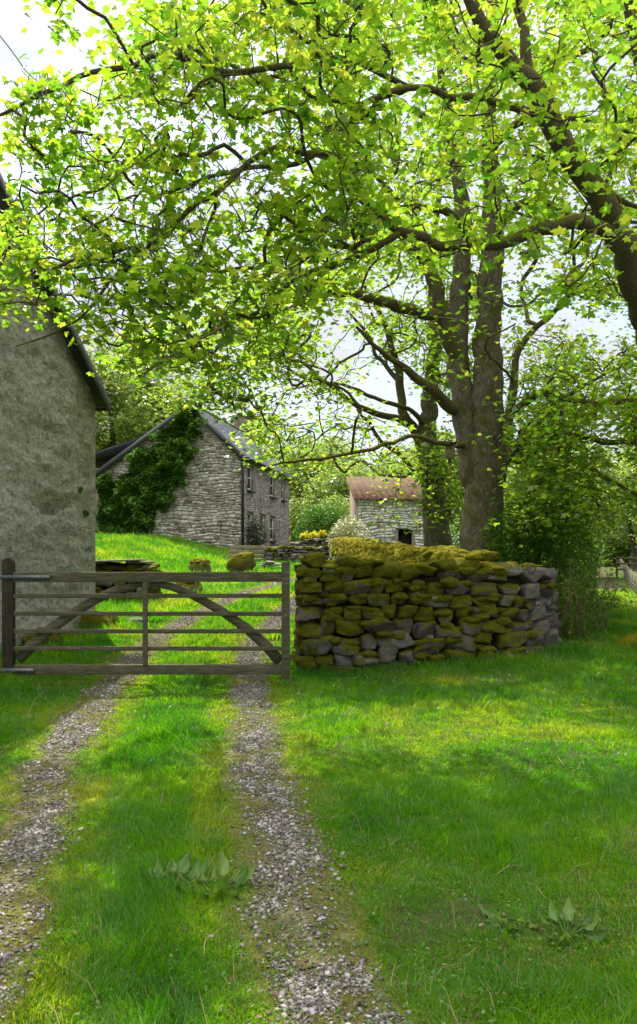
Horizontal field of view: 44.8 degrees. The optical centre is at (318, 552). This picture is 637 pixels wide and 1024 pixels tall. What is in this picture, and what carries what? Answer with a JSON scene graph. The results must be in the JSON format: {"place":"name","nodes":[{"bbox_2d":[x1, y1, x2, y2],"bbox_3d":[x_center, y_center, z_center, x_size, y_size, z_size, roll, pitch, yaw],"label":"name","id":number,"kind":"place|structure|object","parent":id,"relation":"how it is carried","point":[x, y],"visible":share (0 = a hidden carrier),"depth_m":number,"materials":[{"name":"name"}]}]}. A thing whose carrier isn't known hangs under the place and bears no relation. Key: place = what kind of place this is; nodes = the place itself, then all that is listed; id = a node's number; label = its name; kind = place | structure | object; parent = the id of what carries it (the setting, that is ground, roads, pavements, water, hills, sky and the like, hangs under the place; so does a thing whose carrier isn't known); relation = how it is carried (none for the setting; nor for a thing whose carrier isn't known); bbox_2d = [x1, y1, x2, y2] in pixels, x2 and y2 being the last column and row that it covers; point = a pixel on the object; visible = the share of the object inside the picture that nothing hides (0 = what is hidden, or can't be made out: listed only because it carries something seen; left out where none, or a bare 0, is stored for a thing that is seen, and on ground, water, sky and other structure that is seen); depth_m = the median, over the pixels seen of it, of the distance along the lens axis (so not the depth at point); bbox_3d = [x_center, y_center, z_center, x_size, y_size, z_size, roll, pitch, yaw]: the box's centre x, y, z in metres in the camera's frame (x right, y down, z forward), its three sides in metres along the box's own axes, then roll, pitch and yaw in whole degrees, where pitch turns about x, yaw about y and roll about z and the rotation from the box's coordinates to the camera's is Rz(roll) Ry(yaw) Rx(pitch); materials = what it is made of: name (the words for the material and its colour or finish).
{"place":"outdoors","nodes":[
{"label":"outdoors","id":0,"kind":"place"},
{"bbox_2d":[0,578,423,1023],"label":"track","id":1,"kind":"structure","parent":0,"point":[20,905],"depth_m":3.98,"materials":[{"name":"grey gravel"}]},
{"bbox_2d":[261,633,280,639],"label":"grass tuft","id":2,"kind":"object","parent":1,"relation":"on","point":[271,635],"visible":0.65,"depth_m":13.87,"materials":[{"name":"green plant"}]},
{"bbox_2d":[0,0,636,546],"label":"sky","id":3,"kind":"structure","parent":0,"point":[12,17],"materials":[{"name":"white"}]},
{"bbox_2d":[0,526,636,1023],"bbox_3d":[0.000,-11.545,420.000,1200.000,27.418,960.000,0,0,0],"label":"ground","id":4,"kind":"structure","parent":0,"point":[621,582],"depth_m":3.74,"materials":[{"name":"green plant"}]},
{"bbox_2d":[1,650,40,659],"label":"grass tuft","id":5,"kind":"object","parent":4,"relation":"on","point":[32,654],"visible":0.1,"depth_m":11.77,"materials":[{"name":"green plant"}]},
{"bbox_2d":[21,627,60,644],"bbox_3d":[-4.741,1.493,13.386,0.604,0.404,0.798,0,0,43],"label":"boulder","id":6,"kind":"object","parent":4,"relation":"on","point":[29,636],"visible":0.09,"depth_m":13.18,"materials":[{"name":"green stone"}]},
{"bbox_2d":[45,637,62,645],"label":"dock plant","id":7,"kind":"object","parent":4,"relation":"on","point":[50,643],"visible":0.13,"depth_m":12.81,"materials":[{"name":"green plant"}]},
{"bbox_2d":[42,643,70,656],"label":"grass tuft","id":8,"kind":"object","parent":4,"relation":"on","point":[52,652],"visible":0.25,"depth_m":12.16,"materials":[{"name":"green plant"}]},
{"bbox_2d":[0,171,113,650],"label":"stone barn","id":9,"kind":"structure","parent":4,"relation":"on","point":[54,397],"depth_m":13.89,"materials":[{"name":"stone"}]},
{"bbox_2d":[83,510,89,515],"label":"fern","id":10,"kind":"object","parent":9,"relation":"attached to","point":[85,513],"visible":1,"depth_m":15.09,"materials":[{"name":"green plant"}]},
{"bbox_2d":[5,128,116,377],"bbox_3d":[-12.289,-8.604,30.686,8.561,17.143,8.222,0,0,0],"label":"bare tree","id":11,"kind":"object","parent":4,"relation":"on","point":[20,166],"visible":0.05,"depth_m":30.48,"materials":[{"name":"plant"}]},
{"bbox_2d":[55,244,126,432],"bbox_3d":[-12.048,-7.698,36.153,7.071,14.743,7.362,0,0,-25],"label":"bare tree","id":12,"kind":"object","parent":4,"relation":"on","point":[102,350],"visible":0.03,"depth_m":36.94,"materials":[{"name":"plant"}]},
{"bbox_2d":[79,616,118,628],"bbox_3d":[-4.409,1.349,15.203,0.945,0.415,0.724,0,0,0],"label":"boulder","id":13,"kind":"object","parent":4,"relation":"on","point":[91,620],"visible":0.46,"depth_m":14.88,"materials":[{"name":"green stone"}]},
{"bbox_2d":[95,416,127,449],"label":"woodland tree","id":14,"kind":"object","parent":4,"relation":"on","point":[108,436],"visible":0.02,"depth_m":65.19,"materials":[{"name":"green plant"}]},
{"bbox_2d":[95,559,163,599],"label":"stone platform","id":15,"kind":"structure","parent":4,"relation":"on","point":[134,565],"depth_m":18.88,"materials":[{"name":"grey stone"}]},
{"bbox_2d":[81,334,188,451],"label":"woodland tree","id":16,"kind":"object","parent":4,"relation":"on","point":[141,415],"visible":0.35,"depth_m":60.21,"materials":[{"name":"green plant"}]},
{"bbox_2d":[126,617,148,624],"bbox_3d":[-3.674,1.406,15.608,0.518,0.205,0.379,0,0,0],"label":"boulder","id":17,"kind":"object","parent":4,"relation":"on","point":[140,619],"visible":0.36,"depth_m":15.51,"materials":[{"name":"grey stone"}]},
{"bbox_2d":[0,558,289,678],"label":"field gate","id":18,"kind":"structure","parent":4,"relation":"on","point":[10,576],"depth_m":10.07,"materials":[{"name":"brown wood"}]},
{"bbox_2d":[97,346,205,443],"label":"woodland tree","id":19,"kind":"object","parent":4,"relation":"on","point":[158,381],"visible":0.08,"depth_m":67.04,"materials":[{"name":"green plant"}]},
{"bbox_2d":[140,849,207,892],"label":"dock plant","id":20,"kind":"object","parent":4,"relation":"on","point":[184,865],"visible":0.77,"depth_m":4.03,"materials":[{"name":"green plant"}]},
{"bbox_2d":[172,582,202,592],"bbox_3d":[-3.547,0.924,20.967,0.843,0.427,0.626,0,0,0],"label":"boulder","id":21,"kind":"object","parent":4,"relation":"on","point":[192,585],"visible":0.42,"depth_m":20.77,"materials":[{"name":"green stone"}]},
{"bbox_2d":[95,407,295,549],"bbox_3d":[-7.365,-3.841,41.854,10.269,9.218,10.652,0,0,10],"label":"farmhouse","id":22,"kind":"object","parent":4,"relation":"on","point":[220,499],"visible":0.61,"depth_m":36.50,"materials":[{"name":"stone"}]},
{"bbox_2d":[95,399,203,534],"bbox_3d":[-8.104,-3.668,36.445,5.509,6.965,0.916,0,0,11],"label":"ivy","id":23,"kind":"object","parent":22,"relation":"attached to","point":[145,483],"visible":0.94,"depth_m":36.45,"materials":[{"name":"green plant"}]},
{"bbox_2d":[247,509,253,540],"bbox_3d":[-3.315,-1.315,37.498,0.285,1.550,1.090,0,0,10],"label":"window","id":24,"kind":"structure","parent":22,"relation":"in","point":[250,511],"depth_m":37.65,"materials":[{"name":"beige paint"}]},
{"bbox_2d":[247,461,255,492],"bbox_3d":[-3.315,-3.640,37.498,0.285,1.460,1.090,0,0,10],"label":"window","id":25,"kind":"structure","parent":22,"relation":"in","point":[251,464],"depth_m":37.65,"materials":[{"name":"beige paint"}]},
{"bbox_2d":[260,511,267,541],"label":"window","id":26,"kind":"structure","parent":22,"relation":"in","point":[261,513],"depth_m":40.09,"materials":[{"name":"beige paint"}]},
{"bbox_2d":[270,472,276,498],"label":"window","id":27,"kind":"structure","parent":22,"relation":"in","point":[271,479],"depth_m":42.20,"materials":[{"name":"beige paint"}]},
{"bbox_2d":[270,513,276,542],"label":"window","id":28,"kind":"structure","parent":22,"relation":"in","point":[271,515],"depth_m":42.00,"materials":[{"name":"beige paint"}]},
{"bbox_2d":[281,476,286,501],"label":"window","id":29,"kind":"structure","parent":22,"relation":"in","point":[282,477],"depth_m":44.54,"materials":[{"name":"beige paint"}]},
{"bbox_2d":[188,558,211,571],"bbox_3d":[-3.863,0.500,25.192,0.814,0.660,0.594,0,0,24],"label":"boulder","id":30,"kind":"object","parent":4,"relation":"on","point":[201,564],"visible":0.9,"depth_m":24.97,"materials":[{"name":"green stone"}]},
{"bbox_2d":[195,394,232,424],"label":"woodland tree","id":31,"kind":"object","parent":4,"relation":"on","point":[218,412],"depth_m":77.26,"materials":[{"name":"green plant"}]},
{"bbox_2d":[192,850,254,898],"bbox_3d":[-0.479,1.637,3.906,0.310,0.152,0.322,0,0,0],"label":"dock plant","id":32,"kind":"object","parent":4,"relation":"on","point":[223,867],"visible":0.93,"depth_m":3.95,"materials":[{"name":"green plant"}]},
{"bbox_2d":[226,552,255,571],"bbox_3d":[-2.609,0.415,26.194,0.995,0.876,0.568,0,0,0],"label":"boulder","id":33,"kind":"object","parent":4,"relation":"on","point":[240,561],"visible":0.95,"depth_m":26.00,"materials":[{"name":"green stone"}]},
{"bbox_2d":[227,545,266,561],"bbox_3d":[-2.800,0.200,30.177,1.642,1.000,0.265,0,0,0],"label":"plank barrier","id":34,"kind":"object","parent":4,"relation":"on","point":[259,554],"visible":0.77,"depth_m":30.19,"materials":[{"name":"wood"}]},
{"bbox_2d":[241,514,268,549],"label":"shrub","id":35,"kind":"object","parent":4,"relation":"on","point":[251,537],"visible":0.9,"depth_m":35.29,"materials":[{"name":"green plant"}]},
{"bbox_2d":[258,561,281,567],"bbox_3d":[-1.707,0.427,27.403,0.911,0.271,0.668,0,0,0],"label":"slate heap","id":36,"kind":"object","parent":4,"relation":"on","point":[270,563],"visible":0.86,"depth_m":27.27,"materials":[{"name":"stone"}]},
{"bbox_2d":[264,545,335,562],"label":"garden wall","id":37,"kind":"structure","parent":4,"relation":"on","point":[284,553],"depth_m":29.81,"materials":[{"name":"grey stone"}]},
{"bbox_2d":[289,496,315,541],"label":"bush","id":38,"kind":"object","parent":4,"relation":"on","point":[291,517],"visible":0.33,"depth_m":48.70,"materials":[{"name":"green plant"}]},
{"bbox_2d":[300,531,310,539],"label":"flower clump","id":39,"kind":"object","parent":4,"relation":"on","point":[304,535],"visible":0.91,"depth_m":33.54,"materials":[{"name":"yellow plant"}]},
{"bbox_2d":[287,538,331,547],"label":"garden wall","id":40,"kind":"structure","parent":4,"relation":"on","point":[314,542],"depth_m":32.32,"materials":[{"name":"grey stone"}]},
{"bbox_2d":[289,471,332,541],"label":"woodland tree","id":41,"kind":"object","parent":4,"relation":"on","point":[309,506],"visible":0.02,"depth_m":63.63,"materials":[{"name":"green plant"}]},
{"bbox_2d":[307,530,318,537],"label":"flower clump","id":42,"kind":"object","parent":4,"relation":"on","point":[313,534],"visible":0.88,"depth_m":33.49,"materials":[{"name":"yellow plant"}]},
{"bbox_2d":[279,432,356,535],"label":"woodland tree","id":43,"kind":"object","parent":4,"relation":"on","point":[298,492],"visible":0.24,"depth_m":57.05,"materials":[{"name":"green plant"}]},
{"bbox_2d":[0,0,636,644],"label":"sycamore tree","id":44,"kind":"object","parent":4,"relation":"on","point":[342,166],"visible":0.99,"depth_m":7.93,"materials":[{"name":"green plant"}]},
{"bbox_2d":[0,637,636,1023],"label":"ground moss","id":45,"kind":"object","parent":4,"relation":"on","point":[273,934],"visible":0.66,"depth_m":3.72,"materials":[{"name":"green plant"}]},
{"bbox_2d":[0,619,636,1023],"bbox_3d":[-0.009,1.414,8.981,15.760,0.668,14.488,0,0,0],"label":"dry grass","id":46,"kind":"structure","parent":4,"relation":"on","point":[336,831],"depth_m":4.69,"materials":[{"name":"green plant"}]},
{"bbox_2d":[0,634,636,1023],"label":"ground weeds","id":47,"kind":"object","parent":4,"relation":"on","point":[355,953],"visible":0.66,"depth_m":3.61,"materials":[{"name":"green plant"}]},
{"bbox_2d":[0,621,636,1023],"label":"leaf litter","id":48,"kind":"object","parent":4,"relation":"on","point":[304,903],"visible":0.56,"depth_m":3.70,"materials":[{"name":"brown plant"}]},
{"bbox_2d":[292,501,351,541],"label":"shrub","id":49,"kind":"object","parent":4,"relation":"on","point":[317,525],"visible":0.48,"depth_m":35.11,"materials":[{"name":"green plant"}]},
{"bbox_2d":[317,530,326,538],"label":"flower clump","id":50,"kind":"object","parent":4,"relation":"on","point":[322,533],"visible":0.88,"depth_m":33.52,"materials":[{"name":"yellow plant"}]},
{"bbox_2d":[303,492,349,533],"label":"bush","id":51,"kind":"object","parent":4,"relation":"on","point":[346,509],"visible":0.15,"depth_m":41.70,"materials":[{"name":"green plant"}]},
{"bbox_2d":[304,430,360,461],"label":"woodland tree","id":52,"kind":"object","parent":4,"relation":"on","point":[326,444],"visible":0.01,"depth_m":95.75,"materials":[{"name":"green plant"}]},
{"bbox_2d":[304,433,370,506],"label":"woodland tree","id":53,"kind":"object","parent":4,"relation":"on","point":[340,444],"visible":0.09,"depth_m":69.10,"materials":[{"name":"green plant"}]},
{"bbox_2d":[294,457,385,524],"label":"woodland tree","id":54,"kind":"object","parent":4,"relation":"on","point":[339,485],"visible":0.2,"depth_m":49.47,"materials":[{"name":"green plant"}]},
{"bbox_2d":[326,514,372,559],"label":"shrub","id":55,"kind":"object","parent":4,"relation":"on","point":[352,532],"visible":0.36,"depth_m":27.86,"materials":[{"name":"beige plant"}]},
{"bbox_2d":[224,139,509,546],"bbox_3d":[1.462,-5.725,21.465,8.862,14.025,8.069,0,0,0],"label":"sycamore tree","id":56,"kind":"object","parent":4,"relation":"on","point":[434,515],"visible":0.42,"depth_m":20.56,"materials":[{"name":"green plant"}]},
{"bbox_2d":[104,0,636,561],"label":"sycamore tree","id":57,"kind":"object","parent":4,"relation":"on","point":[490,448],"visible":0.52,"depth_m":15.38,"materials":[{"name":"green plant"}]},
{"bbox_2d":[444,440,456,462],"bbox_3d":[2.817,-2.184,16.619,0.260,0.500,0.302,0,0,0],"label":"nest box","id":58,"kind":"object","parent":57,"relation":"attached to","point":[449,453],"visible":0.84,"depth_m":16.53,"materials":[{"name":"grey wood"}]},
{"bbox_2d":[336,451,411,502],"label":"woodland tree","id":59,"kind":"object","parent":4,"relation":"on","point":[360,463],"visible":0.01,"depth_m":64.54,"materials":[{"name":"green plant"}]},
{"bbox_2d":[346,476,423,546],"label":"outbuilding","id":60,"kind":"structure","parent":4,"relation":"on","point":[360,487],"depth_m":32.70,"materials":[{"name":"stone"}]},
{"bbox_2d":[398,530,410,544],"bbox_3d":[3.661,0.150,32.976,0.651,2.300,0.050,0,0,-3],"label":"door","id":61,"kind":"structure","parent":60,"relation":"in","point":[404,538],"depth_m":32.95,"materials":[{"name":"black wood"}]},
{"bbox_2d":[363,438,461,530],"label":"woodland tree","id":62,"kind":"object","parent":4,"relation":"on","point":[385,468],"visible":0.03,"depth_m":59.23,"materials":[{"name":"green plant"}]},
{"bbox_2d":[330,537,501,562],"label":"stone wall","id":63,"kind":"structure","parent":4,"relation":"on","point":[397,551],"depth_m":16.70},
{"bbox_2d":[290,552,563,673],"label":"drystone wall","id":64,"kind":"structure","parent":4,"relation":"on","point":[353,609],"depth_m":11.33,"materials":[{"name":"stone"}]},
{"bbox_2d":[386,423,509,537],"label":"woodland tree","id":65,"kind":"object","parent":4,"relation":"on","point":[445,487],"visible":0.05,"depth_m":51.27,"materials":[{"name":"green plant"}]},
{"bbox_2d":[450,518,459,547],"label":"bush","id":66,"kind":"object","parent":4,"relation":"on","point":[456,543],"visible":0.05,"depth_m":23.81,"materials":[{"name":"green plant"}]},
{"bbox_2d":[450,456,547,544],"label":"woodland tree","id":67,"kind":"object","parent":4,"relation":"on","point":[463,501],"visible":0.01,"depth_m":59.25,"materials":[{"name":"green plant"}]},
{"bbox_2d":[478,903,539,929],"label":"dock plant","id":68,"kind":"object","parent":4,"relation":"on","point":[521,918],"visible":0.98,"depth_m":3.53,"materials":[{"name":"green plant"}]},
{"bbox_2d":[476,501,562,567],"bbox_3d":[4.173,0.183,16.047,1.734,2.554,1.656,0,0,0],"label":"bush","id":69,"kind":"object","parent":4,"relation":"on","point":[521,554],"visible":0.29,"depth_m":15.82,"materials":[{"name":"green plant"}]},
{"bbox_2d":[461,445,608,535],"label":"woodland tree","id":70,"kind":"object","parent":4,"relation":"on","point":[511,469],"visible":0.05,"depth_m":52.25,"materials":[{"name":"green plant"}]},
{"bbox_2d":[485,454,600,613],"bbox_3d":[4.613,-0.268,15.830,2.424,3.496,2.092,0,0,0],"label":"bush","id":71,"kind":"object","parent":4,"relation":"on","point":[586,543],"visible":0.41,"depth_m":15.53,"materials":[{"name":"green plant"}]},
{"bbox_2d":[503,464,588,565],"bbox_3d":[6.882,-0.714,23.942,3.311,4.149,2.513,0,0,0],"label":"bush","id":72,"kind":"object","parent":4,"relation":"on","point":[526,523],"depth_m":23.91,"materials":[{"name":"green plant"}]},
{"bbox_2d":[503,486,609,560],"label":"woodland tree","id":73,"kind":"object","parent":4,"relation":"on","point":[596,518],"visible":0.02,"depth_m":55.94,"materials":[{"name":"green plant"}]},
{"bbox_2d":[515,494,615,599],"bbox_3d":[6.298,-0.061,20.037,2.717,2.974,2.502,0,0,0],"label":"bush","id":74,"kind":"object","parent":4,"relation":"on","point":[598,541],"visible":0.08,"depth_m":19.68,"materials":[{"name":"green plant"}]},
{"bbox_2d":[538,897,607,946],"bbox_3d":[1.116,1.647,3.419,0.275,0.127,0.289,0,0,0],"label":"dock plant","id":75,"kind":"object","parent":4,"relation":"on","point":[589,922],"visible":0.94,"depth_m":3.45,"materials":[{"name":"green plant"}]},
{"bbox_2d":[540,555,623,640],"bbox_3d":[4.444,0.822,13.577,1.604,1.618,1.866,0,0,0],"label":"bramble","id":76,"kind":"object","parent":4,"relation":"on","point":[570,594],"visible":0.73,"depth_m":13.44,"materials":[{"name":"plant"}]},
{"bbox_2d":[568,522,604,581],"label":"bush","id":77,"kind":"object","parent":4,"relation":"on","point":[594,558],"visible":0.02,"depth_m":33.70,"materials":[{"name":"green plant"}]},
{"bbox_2d":[542,440,632,540],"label":"woodland tree","id":78,"kind":"object","parent":4,"relation":"on","point":[617,479],"visible":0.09,"depth_m":58.83,"materials":[{"name":"green plant"}]},
{"bbox_2d":[542,531,636,612],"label":"bramble","id":79,"kind":"object","parent":4,"relation":"on","point":[597,563],"visible":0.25,"depth_m":17.22,"materials":[{"name":"plant"}]},
{"bbox_2d":[558,578,636,630],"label":"bramble","id":80,"kind":"object","parent":4,"relation":"on","point":[610,600],"visible":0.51,"depth_m":14.56,"materials":[{"name":"plant"}]},
{"bbox_2d":[598,458,629,534],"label":"woodland tree","id":81,"kind":"object","parent":4,"relation":"on","point":[617,476],"visible":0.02,"depth_m":103.31,"materials":[{"name":"green plant"}]},
{"bbox_2d":[595,527,636,566],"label":"bush","id":82,"kind":"object","parent":4,"relation":"on","point":[622,548],"visible":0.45,"depth_m":86.87,"materials":[{"name":"green plant"}]},
{"bbox_2d":[597,472,636,555],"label":"woodland tree","id":83,"kind":"object","parent":4,"relation":"on","point":[610,513],"visible":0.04,"depth_m":88.39,"materials":[{"name":"green plant"}]},
{"bbox_2d":[600,449,636,570],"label":"woodland tree","id":84,"kind":"object","parent":4,"relation":"on","point":[629,521],"visible":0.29,"depth_m":73.78,"materials":[{"name":"green plant"}]},
{"bbox_2d":[614,429,636,492],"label":"woodland tree","id":85,"kind":"object","parent":4,"relation":"on","point":[626,469],"visible":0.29,"depth_m":61.91,"materials":[{"name":"green plant"}]},
{"bbox_2d":[616,556,636,578],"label":"rail fence","id":86,"kind":"object","parent":4,"relation":"on","point":[629,563],"visible":0.74,"depth_m":56.88,"materials":[{"name":"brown wood"}]},
{"bbox_2d":[618,559,636,594],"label":"wire fence","id":87,"kind":"object","parent":4,"relation":"on","point":[632,583],"visible":0.55,"depth_m":44.95,"materials":[{"name":"metal"}]},
{"bbox_2d":[621,503,636,547],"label":"woodland tree","id":88,"kind":"object","parent":4,"relation":"on","point":[633,522],"visible":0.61,"depth_m":62.42,"materials":[{"name":"green plant"}]}
]}

